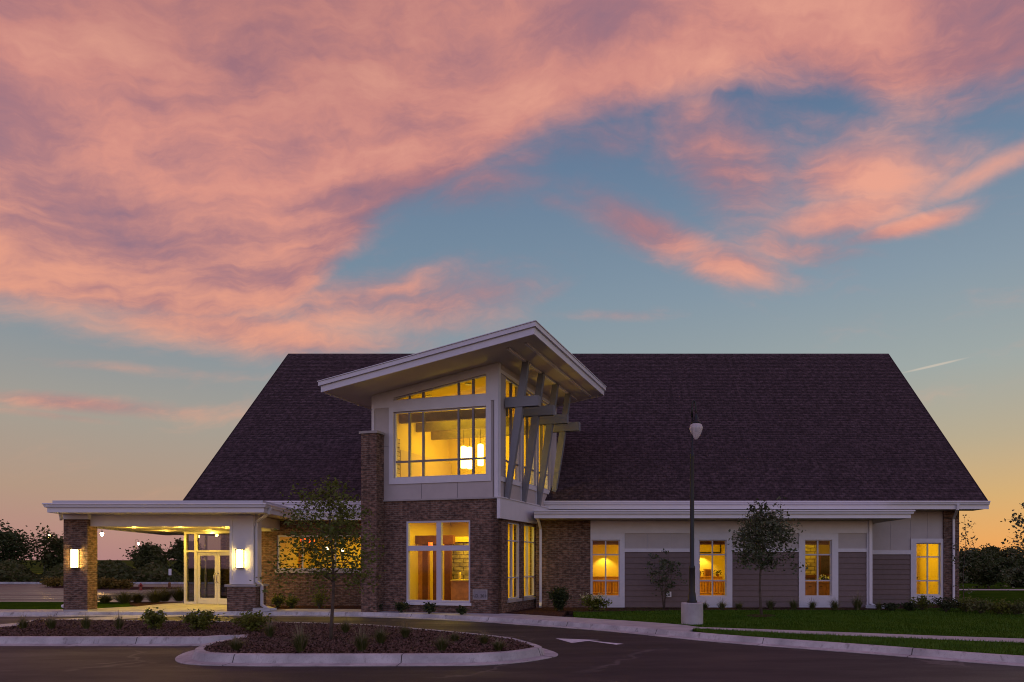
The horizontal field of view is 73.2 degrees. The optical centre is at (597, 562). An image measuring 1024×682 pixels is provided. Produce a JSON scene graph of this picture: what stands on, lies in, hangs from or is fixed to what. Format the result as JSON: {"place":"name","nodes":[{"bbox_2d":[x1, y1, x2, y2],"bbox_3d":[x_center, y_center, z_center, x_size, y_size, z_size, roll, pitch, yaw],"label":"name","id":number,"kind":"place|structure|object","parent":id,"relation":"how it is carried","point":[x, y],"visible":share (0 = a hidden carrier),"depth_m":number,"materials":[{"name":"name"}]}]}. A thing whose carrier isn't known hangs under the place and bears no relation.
{"place":"outdoors","nodes":[
{"label":"outdoors","id":0,"kind":"place"},
{"bbox_2d":[0,602,135,608],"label":"lawn","id":1,"kind":"structure","parent":0,"point":[30,605],"depth_m":26.52,"materials":[{"name":"green plant"}]},
{"bbox_2d":[97,591,120,602],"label":"grass tuft","id":2,"kind":"object","parent":1,"relation":"on","point":[104,598],"visible":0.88,"depth_m":27.99,"materials":[{"name":"plant"}]},
{"bbox_2d":[106,587,142,603],"bbox_3d":[-19.270,1.310,27.843,2.067,0.681,1.993,0,0,-29],"label":"grass tuft","id":3,"kind":"object","parent":1,"relation":"on","point":[124,598],"visible":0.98,"depth_m":27.71,"materials":[{"name":"plant"}]},
{"bbox_2d":[130,602,181,605],"bbox_3d":[-17.759,1.705,27.627,1.901,0.130,3.706,0,0,-35],"label":"mulch bed","id":4,"kind":"object","parent":1,"relation":"on","point":[140,603],"visible":0.39,"depth_m":27.55,"materials":[{"name":"brown soil"}]},
{"bbox_2d":[140,585,170,602],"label":"grass tuft","id":5,"kind":"object","parent":4,"relation":"on","point":[153,596],"visible":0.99,"depth_m":28.25,"materials":[{"name":"plant"}]},
{"bbox_2d":[0,584,214,602],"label":"parking lot","id":6,"kind":"structure","parent":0,"point":[25,593],"depth_m":40.32,"materials":[{"name":"grey asphalt"}]},
{"bbox_2d":[0,582,214,583],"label":"kerb","id":7,"kind":"structure","parent":6,"relation":"on","point":[133,582],"depth_m":56.78,"materials":[{"name":"concrete"}]},
{"bbox_2d":[53,586,179,588],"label":"mulch bed","id":8,"kind":"object","parent":6,"relation":"on","point":[125,588],"visible":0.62,"depth_m":45.81,"materials":[{"name":"brown soil"}]},
{"bbox_2d":[39,576,63,586],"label":"golden bush","id":9,"kind":"object","parent":8,"relation":"on","point":[49,582],"visible":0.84,"depth_m":49.69,"materials":[{"name":"yellow plant"}]},
{"bbox_2d":[97,576,124,588],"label":"golden bush","id":10,"kind":"object","parent":8,"relation":"on","point":[108,582],"visible":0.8,"depth_m":45.66,"materials":[{"name":"yellow plant"}]},
{"bbox_2d":[112,578,135,588],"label":"golden bush","id":11,"kind":"object","parent":8,"relation":"on","point":[126,583],"visible":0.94,"depth_m":45.77,"materials":[{"name":"yellow plant"}]},
{"bbox_2d":[163,581,191,600],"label":"grass tuft","id":12,"kind":"object","parent":6,"relation":"on","point":[178,593],"visible":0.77,"depth_m":29.15,"materials":[{"name":"plant"}]},
{"bbox_2d":[97,603,273,609],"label":"entrance paving","id":13,"kind":"structure","parent":0,"point":[175,606],"depth_m":24.99,"materials":[{"name":"concrete"}]},
{"bbox_2d":[1,560,1003,581],"bbox_3d":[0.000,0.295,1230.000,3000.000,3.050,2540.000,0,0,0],"label":"ground","id":14,"kind":"structure","parent":0,"point":[37,569],"depth_m":125.20,"materials":[{"name":"green plant"}]},
{"bbox_2d":[0,519,46,569],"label":"tree","id":15,"kind":"object","parent":14,"relation":"on","point":[10,542],"visible":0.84,"depth_m":69.64,"materials":[{"name":"green plant"}]},
{"bbox_2d":[29,523,63,571],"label":"tree","id":16,"kind":"object","parent":14,"relation":"on","point":[55,544],"visible":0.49,"depth_m":72.52,"materials":[{"name":"green plant"}]},
{"bbox_2d":[0,559,193,581],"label":"undergrowth","id":17,"kind":"object","parent":14,"relation":"on","point":[153,570],"visible":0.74,"depth_m":61.50,"materials":[{"name":"green plant"}]},
{"bbox_2d":[119,539,171,568],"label":"tree","id":18,"kind":"object","parent":14,"relation":"on","point":[147,553],"visible":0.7,"depth_m":73.13,"materials":[{"name":"green plant"}]},
{"bbox_2d":[158,538,204,574],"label":"tree","id":19,"kind":"object","parent":14,"relation":"on","point":[177,552],"visible":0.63,"depth_m":69.50,"materials":[{"name":"green plant"}]},
{"bbox_2d":[271,606,566,616],"bbox_3d":[-6.850,1.719,23.469,11.700,0.162,5.262,0,0,0],"label":"mulch bed","id":20,"kind":"object","parent":14,"relation":"on","point":[535,611],"visible":0.18,"depth_m":23.48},
{"bbox_2d":[270,593,285,607],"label":"shrub","id":21,"kind":"object","parent":20,"relation":"on","point":[276,601],"visible":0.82,"depth_m":24.92,"materials":[{"name":"green plant"}]},
{"bbox_2d":[283,596,299,607],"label":"shrub","id":22,"kind":"object","parent":20,"relation":"on","point":[291,602],"visible":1,"depth_m":24.69,"materials":[{"name":"green plant"}]},
{"bbox_2d":[308,587,329,608],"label":"shrub","id":23,"kind":"object","parent":20,"relation":"on","point":[319,598],"visible":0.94,"depth_m":24.45,"materials":[{"name":"green plant"}]},
{"bbox_2d":[393,599,409,612],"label":"shrub","id":24,"kind":"object","parent":20,"relation":"on","point":[401,606],"visible":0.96,"depth_m":22.52,"materials":[{"name":"green plant"}]},
{"bbox_2d":[422,601,437,613],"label":"shrub","id":25,"kind":"object","parent":20,"relation":"on","point":[428,607],"visible":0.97,"depth_m":21.98,"materials":[{"name":"green plant"}]},
{"bbox_2d":[546,586,571,610],"bbox_3d":[-1.297,1.197,23.054,0.895,0.935,0.652,0,0,0],"label":"round shrub","id":26,"kind":"object","parent":20,"relation":"on","point":[560,597],"visible":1,"depth_m":22.97,"materials":[{"name":"green plant"}]},
{"bbox_2d":[42,320,990,613],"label":"chapel building","id":27,"kind":"structure","parent":14,"relation":"on","point":[854,460],"depth_m":26.10,"materials":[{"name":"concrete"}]},
{"bbox_2d":[69,549,78,567],"bbox_3d":[-17.704,-0.150,23.111,0.240,0.666,0.133,0,0,0],"label":"wall lamp","id":28,"kind":"object","parent":27,"relation":"attached to","point":[74,558],"visible":1,"depth_m":23.07,"materials":[{"name":"white glass"}]},
{"bbox_2d":[197,552,216,603],"bbox_3d":[-15.472,0.599,27.028,1.080,2.042,0.149,0,0,21],"label":"door","id":29,"kind":"structure","parent":27,"relation":"in","point":[200,600],"depth_m":27.15,"materials":[{"name":"white metal"}]},
{"bbox_2d":[216,552,229,603],"bbox_3d":[-14.455,0.599,26.630,1.080,2.042,0.149,0,0,21],"label":"door","id":30,"kind":"structure","parent":27,"relation":"in","point":[220,600],"depth_m":26.83,"materials":[{"name":"white metal"}]},
{"bbox_2d":[235,549,243,567],"bbox_3d":[-12.168,-0.144,23.232,0.240,0.654,0.133,0,0,0],"label":"wall lamp","id":31,"kind":"object","parent":27,"relation":"attached to","point":[239,558],"visible":1,"depth_m":23.18,"materials":[{"name":"white glass"}]},
{"bbox_2d":[275,535,360,572],"bbox_3d":[-10.277,-0.333,26.045,3.974,1.446,0.190,0,0,0],"label":"window","id":32,"kind":"structure","parent":27,"relation":"in","point":[278,536],"depth_m":26.04,"materials":[{"name":"white metal"}]},
{"bbox_2d":[415,535,454,599],"bbox_3d":[-6.034,0.310,25.169,1.674,2.640,0.160,0,0,16],"label":"lobby partition","id":33,"kind":"object","parent":27,"relation":"on","point":[424,575],"visible":0.59,"depth_m":25.15,"materials":[{"name":"brown wood"}]},
{"bbox_2d":[418,544,421,599],"bbox_3d":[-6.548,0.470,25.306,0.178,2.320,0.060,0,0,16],"label":"door leaf","id":34,"kind":"structure","parent":33,"relation":"in","point":[419,552],"depth_m":25.28,"materials":[{"name":"brown wood"}]},
{"bbox_2d":[428,551,429,599],"bbox_3d":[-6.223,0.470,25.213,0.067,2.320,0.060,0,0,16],"label":"door leaf","id":35,"kind":"structure","parent":33,"relation":"in","point":[428,551],"depth_m":25.19,"materials":[{"name":"brown wood"}]},
{"bbox_2d":[406,520,469,602],"bbox_3d":[-5.266,-0.050,22.691,2.376,2.720,0.120,0,0,16],"label":"window","id":36,"kind":"structure","parent":27,"relation":"in","point":[439,548],"depth_m":22.64,"materials":[{"name":"white glass"}]},
{"bbox_2d":[394,406,485,477],"bbox_3d":[-5.209,-3.970,22.674,3.414,2.240,0.100,0,0,16],"label":"window","id":37,"kind":"structure","parent":27,"relation":"in","point":[458,458],"depth_m":22.79,"materials":[{"name":"white metal"}]},
{"bbox_2d":[394,374,485,400],"bbox_3d":[-5.209,-5.799,22.674,3.414,0.657,0.100,0,0,16],"label":"window","id":38,"kind":"structure","parent":27,"relation":"in","point":[473,379],"depth_m":22.55,"materials":[{"name":"white metal"}]},
{"bbox_2d":[451,579,468,600],"bbox_3d":[-4.788,1.115,24.447,0.826,1.030,0.420,0,0,16],"label":"reception counter","id":39,"kind":"object","parent":27,"relation":"on","point":[459,589],"visible":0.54,"depth_m":24.30,"materials":[{"name":"brown wood"}]},
{"bbox_2d":[452,537,468,579],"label":"brick wall","id":40,"kind":"structure","parent":27,"relation":"on","point":[460,561],"depth_m":25.34,"materials":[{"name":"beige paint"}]},
{"bbox_2d":[461,446,466,468],"bbox_3d":[-4.931,-4.748,25.206,0.230,2.502,0.230,0,0,0],"label":"pendant lamp","id":41,"kind":"object","parent":27,"relation":"hanging from","point":[464,455],"visible":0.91,"depth_m":25.11,"materials":[{"name":"white glass"}]},
{"bbox_2d":[467,409,471,468],"bbox_3d":[-4.866,-4.780,26.019,0.230,2.385,0.230,0,0,0],"label":"pendant lamp","id":42,"kind":"object","parent":27,"relation":"hanging from","point":[469,455],"visible":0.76,"depth_m":25.92,"materials":[{"name":"white glass"}]},
{"bbox_2d":[472,589,487,599],"bbox_3d":[-3.806,1.029,22.177,0.574,0.329,0.040,0,0,16],"label":"cornerstone","id":43,"kind":"object","parent":27,"relation":"attached to","point":[480,594],"visible":1,"depth_m":22.16,"materials":[{"name":"grey stone"}]},
{"bbox_2d":[477,429,483,465],"bbox_3d":[-4.334,-4.849,25.346,0.230,2.474,0.230,0,0,0],"label":"pendant lamp","id":44,"kind":"object","parent":27,"relation":"hanging from","point":[480,451],"visible":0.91,"depth_m":25.27,"materials":[{"name":"white glass"}]},
{"bbox_2d":[506,378,518,480],"bbox_3d":[-2.941,-4.480,23.193,0.100,3.340,1.250,0,0,16],"label":"window","id":45,"kind":"structure","parent":27,"relation":"in","point":[511,383],"depth_m":23.18,"materials":[{"name":"white metal"}]},
{"bbox_2d":[507,522,521,602],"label":"window","id":46,"kind":"structure","parent":27,"relation":"in","point":[513,599],"depth_m":23.57,"materials":[{"name":"white metal"}]},
{"bbox_2d":[524,391,533,485],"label":"window","id":47,"kind":"structure","parent":27,"relation":"in","point":[527,393],"depth_m":24.58,"materials":[{"name":"white metal"}]},
{"bbox_2d":[524,524,535,600],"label":"window","id":48,"kind":"structure","parent":27,"relation":"in","point":[528,597],"depth_m":24.64,"materials":[{"name":"white metal"}]},
{"bbox_2d":[539,401,547,489],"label":"window","id":49,"kind":"structure","parent":27,"relation":"in","point":[541,427],"depth_m":25.99,"materials":[{"name":"brown metal"}]},
{"bbox_2d":[593,576,617,594],"bbox_3d":[0.296,1.111,29.780,1.762,1.038,0.640,0,0,0],"label":"sideboard","id":50,"kind":"object","parent":27,"relation":"on","point":[603,577],"visible":0.17,"depth_m":29.48,"materials":[{"name":"brown wood"}]},
{"bbox_2d":[592,540,619,596],"bbox_3d":[0.305,0.195,25.085,1.028,2.078,0.090,0,0,0],"label":"window","id":51,"kind":"structure","parent":27,"relation":"in","point":[605,554],"depth_m":25.04,"materials":[{"name":"white glass"}]},
{"bbox_2d":[700,576,721,594],"bbox_3d":[4.865,1.111,29.780,1.133,1.038,0.640,0,0,0],"label":"sideboard","id":52,"kind":"object","parent":27,"relation":"on","point":[709,577],"visible":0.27,"depth_m":29.48,"materials":[{"name":"brown wood"}]},
{"bbox_2d":[699,540,725,596],"bbox_3d":[4.223,0.195,25.085,1.009,2.078,0.090,0,0,0],"label":"window","id":53,"kind":"structure","parent":27,"relation":"in","point":[711,554],"depth_m":25.04,"materials":[{"name":"white glass"}]},
{"bbox_2d":[805,545,815,579],"bbox_3d":[8.540,0.190,27.975,0.700,2.880,0.750,0,0,0],"label":"stone chimney","id":54,"kind":"object","parent":27,"relation":"on","point":[810,571],"visible":0.18,"depth_m":27.70,"materials":[{"name":"yellow stone"}]},
{"bbox_2d":[805,581,829,594],"bbox_3d":[8.645,1.181,26.630,1.323,0.898,0.540,0,0,0],"label":"counter","id":55,"kind":"object","parent":27,"relation":"on","point":[823,588],"visible":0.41,"depth_m":26.38,"materials":[{"name":"brown wood"}]},
{"bbox_2d":[805,584,814,594],"bbox_3d":[8.224,1.161,26.383,0.381,0.698,0.033,0,0,0],"label":"door","id":56,"kind":"structure","parent":55,"relation":"in","point":[809,588],"depth_m":26.38,"materials":[{"name":"brown wood"}]},
{"bbox_2d":[805,540,830,596],"bbox_3d":[8.088,0.195,25.085,1.000,2.078,0.090,0,0,0],"label":"window","id":57,"kind":"structure","parent":27,"relation":"in","point":[816,554],"depth_m":25.04,"materials":[{"name":"white glass"}]},
{"bbox_2d":[819,555,829,574],"bbox_3d":[9.578,0.073,28.323,0.725,0.853,0.075,0,0,0],"label":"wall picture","id":58,"kind":"object","parent":27,"relation":"attached to","point":[824,564],"depth_m":28.29,"materials":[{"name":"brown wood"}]},
{"bbox_2d":[916,543,939,594],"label":"window","id":59,"kind":"structure","parent":27,"relation":"in","point":[926,556],"depth_m":27.05,"materials":[{"name":"white glass"}]},
{"bbox_2d":[962,545,997,561],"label":"tree","id":60,"kind":"object","parent":14,"relation":"on","point":[983,554],"visible":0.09,"depth_m":59.37,"materials":[{"name":"green plant"}]},
{"bbox_2d":[977,543,1001,557],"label":"tree","id":61,"kind":"object","parent":14,"relation":"on","point":[992,548],"visible":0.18,"depth_m":73.65,"materials":[{"name":"green plant"}]},
{"bbox_2d":[987,538,1023,560],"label":"tree","id":62,"kind":"object","parent":14,"relation":"on","point":[1003,553],"visible":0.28,"depth_m":69.62,"materials":[{"name":"green plant"}]},
{"bbox_2d":[0,615,1023,681],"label":"road","id":63,"kind":"structure","parent":0,"point":[637,658],"depth_m":11.66,"materials":[{"name":"grey asphalt"}]},
{"bbox_2d":[0,616,174,626],"bbox_3d":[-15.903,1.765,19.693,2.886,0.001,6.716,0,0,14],"label":"curb","id":64,"kind":"structure","parent":63,"relation":"on","point":[96,618],"depth_m":21.66,"materials":[{"name":"concrete"}]},
{"bbox_2d":[0,618,534,653],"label":"mulch bed","id":65,"kind":"object","parent":63,"relation":"on","point":[421,643],"visible":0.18,"depth_m":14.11,"materials":[{"name":"brown wood"}]},
{"bbox_2d":[13,614,30,628],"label":"grass tuft","id":66,"kind":"object","parent":65,"relation":"on","point":[23,623],"visible":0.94,"depth_m":16.74,"materials":[{"name":"plant"}]},
{"bbox_2d":[41,614,59,628],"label":"grass tuft","id":67,"kind":"object","parent":65,"relation":"on","point":[50,624],"visible":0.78,"depth_m":16.63,"materials":[{"name":"plant"}]},
{"bbox_2d":[78,610,93,628],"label":"grass tuft","id":68,"kind":"object","parent":65,"relation":"on","point":[85,623],"visible":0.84,"depth_m":16.63,"materials":[{"name":"plant"}]},
{"bbox_2d":[113,609,126,629],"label":"grass tuft","id":69,"kind":"object","parent":65,"relation":"on","point":[119,623],"visible":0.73,"depth_m":16.43,"materials":[{"name":"plant"}]},
{"bbox_2d":[141,607,167,629],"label":"leafy shrub","id":70,"kind":"object","parent":65,"relation":"on","point":[153,619],"visible":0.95,"depth_m":16.48,"materials":[{"name":"green plant"}]},
{"bbox_2d":[179,609,224,629],"bbox_3d":[-9.622,1.365,16.492,0.833,0.594,0.904,0,0,22],"label":"leafy shrub","id":71,"kind":"object","parent":65,"relation":"on","point":[200,621],"visible":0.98,"depth_m":16.38,"materials":[{"name":"green plant"}]},
{"bbox_2d":[223,634,248,650],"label":"grass tuft","id":72,"kind":"object","parent":65,"relation":"on","point":[234,644],"visible":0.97,"depth_m":12.64,"materials":[{"name":"plant"}]},
{"bbox_2d":[226,610,276,631],"bbox_3d":[-8.109,1.388,16.073,0.981,0.550,0.859,0,0,23],"label":"leafy shrub","id":73,"kind":"object","parent":65,"relation":"on","point":[250,621],"visible":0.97,"depth_m":15.95,"materials":[{"name":"green plant"}]},
{"bbox_2d":[258,619,277,636],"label":"grass tuft","id":74,"kind":"object","parent":65,"relation":"on","point":[270,630],"visible":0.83,"depth_m":14.91,"materials":[{"name":"plant"}]},
{"bbox_2d":[282,622,319,652],"bbox_3d":[-5.372,1.305,12.361,0.704,0.641,0.708,0,0,0],"label":"grass tuft","id":75,"kind":"object","parent":65,"relation":"on","point":[300,644],"visible":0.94,"depth_m":12.33,"materials":[{"name":"plant"}]},
{"bbox_2d":[249,475,386,639],"bbox_3d":[-5.729,-0.083,14.362,2.526,3.519,3.115,0,0,0],"label":"young tree","id":76,"kind":"object","parent":65,"relation":"on","point":[340,519],"visible":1,"depth_m":14.28,"materials":[{"name":"green plant"}]},
{"bbox_2d":[347,620,378,651],"bbox_3d":[-4.307,1.331,12.512,0.676,0.589,0.702,0,0,0],"label":"grass tuft","id":77,"kind":"object","parent":65,"relation":"on","point":[361,643],"visible":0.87,"depth_m":12.45,"materials":[{"name":"plant"}]},
{"bbox_2d":[367,623,390,643],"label":"grass tuft","id":78,"kind":"object","parent":65,"relation":"on","point":[380,638],"visible":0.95,"depth_m":13.64,"materials":[{"name":"plant"}]},
{"bbox_2d":[397,621,415,637],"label":"grass tuft","id":79,"kind":"object","parent":65,"relation":"on","point":[405,632],"visible":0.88,"depth_m":14.72,"materials":[{"name":"plant"}]},
{"bbox_2d":[433,630,452,650],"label":"grass tuft","id":80,"kind":"object","parent":65,"relation":"on","point":[441,645],"visible":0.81,"depth_m":12.50,"materials":[{"name":"plant"}]},
{"bbox_2d":[487,635,510,650],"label":"grass tuft","id":81,"kind":"object","parent":65,"relation":"on","point":[497,645],"visible":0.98,"depth_m":12.59,"materials":[{"name":"plant"}]},
{"bbox_2d":[0,619,557,665],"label":"kerb","id":82,"kind":"structure","parent":63,"relation":"on","point":[199,655],"depth_m":12.11,"materials":[{"name":"concrete"}]},
{"bbox_2d":[0,611,1023,666],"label":"kerb","id":83,"kind":"structure","parent":63,"relation":"on","point":[982,658],"depth_m":16.62,"materials":[{"name":"concrete"}]},
{"bbox_2d":[0,609,1023,642],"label":"sidewalk","id":84,"kind":"structure","parent":0,"point":[631,623],"depth_m":18.80,"materials":[{"name":"concrete"}]},
{"bbox_2d":[0,0,1023,559],"label":"sky","id":85,"kind":"structure","parent":0,"point":[197,196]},
{"bbox_2d":[573,582,1023,638],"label":"lawn","id":86,"kind":"structure","parent":0,"point":[1011,595],"depth_m":19.94,"materials":[{"name":"green plant"}]},
{"bbox_2d":[681,400,702,624],"bbox_3d":[2.581,-1.376,18.600,0.600,6.153,0.600,0,0,0],"label":"street lamp","id":87,"kind":"object","parent":86,"relation":"on","point":[691,610],"visible":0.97,"depth_m":18.54,"materials":[{"name":"metal"}]},
{"bbox_2d":[541,604,993,614],"bbox_3d":[7.253,1.715,25.215,18.625,0.170,3.114,0,0,-5],"label":"mulch bed","id":88,"kind":"object","parent":86,"relation":"on","point":[569,610],"visible":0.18,"depth_m":24.39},
{"bbox_2d":[578,592,611,610],"bbox_3d":[-0.114,1.331,23.230,1.238,0.675,0.869,0,0,34],"label":"hydrangea","id":89,"kind":"object","parent":88,"relation":"on","point":[593,601],"visible":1,"depth_m":23.15,"materials":[{"name":"green plant"}]},
{"bbox_2d":[645,549,686,608],"bbox_3d":[2.380,0.585,24.158,1.568,2.194,1.266,0,0,-21],"label":"multi stem shrub","id":90,"kind":"object","parent":88,"relation":"on","point":[661,567],"visible":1,"depth_m":24.11,"materials":[{"name":"green plant"}]},
{"bbox_2d":[949,515,978,598],"bbox_3d":[13.489,-0.044,25.234,1.089,3.490,1.212,0,0,25],"label":"sapling","id":91,"kind":"object","parent":88,"relation":"on","point":[965,547],"visible":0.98,"depth_m":25.18,"materials":[{"name":"green plant"}]},
{"bbox_2d":[728,496,807,614],"bbox_3d":[5.238,-0.212,21.438,2.436,3.831,2.408,0,0,25],"label":"lawn tree","id":92,"kind":"object","parent":86,"relation":"on","point":[754,546],"visible":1,"depth_m":21.38,"materials":[{"name":"green plant"}]},
{"bbox_2d":[851,591,865,609],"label":"grass tuft","id":93,"kind":"object","parent":86,"relation":"on","point":[857,604],"visible":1,"depth_m":23.65,"materials":[{"name":"plant"}]},
{"bbox_2d":[901,601,919,610],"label":"perennial","id":94,"kind":"object","parent":86,"relation":"on","point":[909,606],"visible":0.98,"depth_m":23.50,"materials":[{"name":"green plant"}]},
{"bbox_2d":[909,595,934,609],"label":"perennial","id":95,"kind":"object","parent":86,"relation":"on","point":[921,602],"visible":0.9,"depth_m":23.95,"materials":[{"name":"green plant"}]},
{"bbox_2d":[927,596,963,611],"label":"perennial","id":96,"kind":"object","parent":86,"relation":"on","point":[944,605],"visible":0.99,"depth_m":23.11,"materials":[{"name":"green plant"}]},
{"bbox_2d":[955,594,981,611],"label":"perennial","id":97,"kind":"object","parent":86,"relation":"on","point":[963,607],"visible":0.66,"depth_m":23.10,"materials":[{"name":"green plant"}]},
{"bbox_2d":[959,549,987,583],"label":"tree","id":98,"kind":"object","parent":86,"relation":"on","point":[972,557],"visible":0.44,"depth_m":55.13,"materials":[{"name":"green plant"}]},
{"bbox_2d":[966,597,997,612],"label":"perennial","id":99,"kind":"object","parent":86,"relation":"on","point":[979,607],"visible":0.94,"depth_m":22.31,"materials":[{"name":"green plant"}]},
{"bbox_2d":[962,556,1006,588],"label":"tree","id":100,"kind":"object","parent":86,"relation":"on","point":[988,574],"visible":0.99,"depth_m":43.70,"materials":[{"name":"green plant"}]},
{"bbox_2d":[977,598,1015,613],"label":"perennial","id":101,"kind":"object","parent":86,"relation":"on","point":[998,608],"visible":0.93,"depth_m":21.94,"materials":[{"name":"green plant"}]},
{"bbox_2d":[989,551,1023,581],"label":"tree","id":102,"kind":"object","parent":86,"relation":"on","point":[1008,564],"visible":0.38,"depth_m":58.96,"materials":[{"name":"green plant"}]},
{"bbox_2d":[1000,502,1023,590],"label":"sapling","id":103,"kind":"object","parent":86,"relation":"on","point":[1019,520],"visible":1,"depth_m":21.13,"materials":[{"name":"green plant"}]},
{"bbox_2d":[1001,598,1023,614],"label":"perennial","id":104,"kind":"object","parent":86,"relation":"on","point":[1019,607],"visible":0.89,"depth_m":21.73,"materials":[{"name":"green plant"}]},
{"bbox_2d":[1003,565,1023,586],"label":"tree","id":105,"kind":"object","parent":86,"relation":"on","point":[1018,574],"visible":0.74,"depth_m":45.78,"materials":[{"name":"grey plant"}]},
{"bbox_2d":[692,627,1023,655],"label":"lawn","id":106,"kind":"structure","parent":0,"point":[851,637],"depth_m":14.29,"materials":[{"name":"green plant"}]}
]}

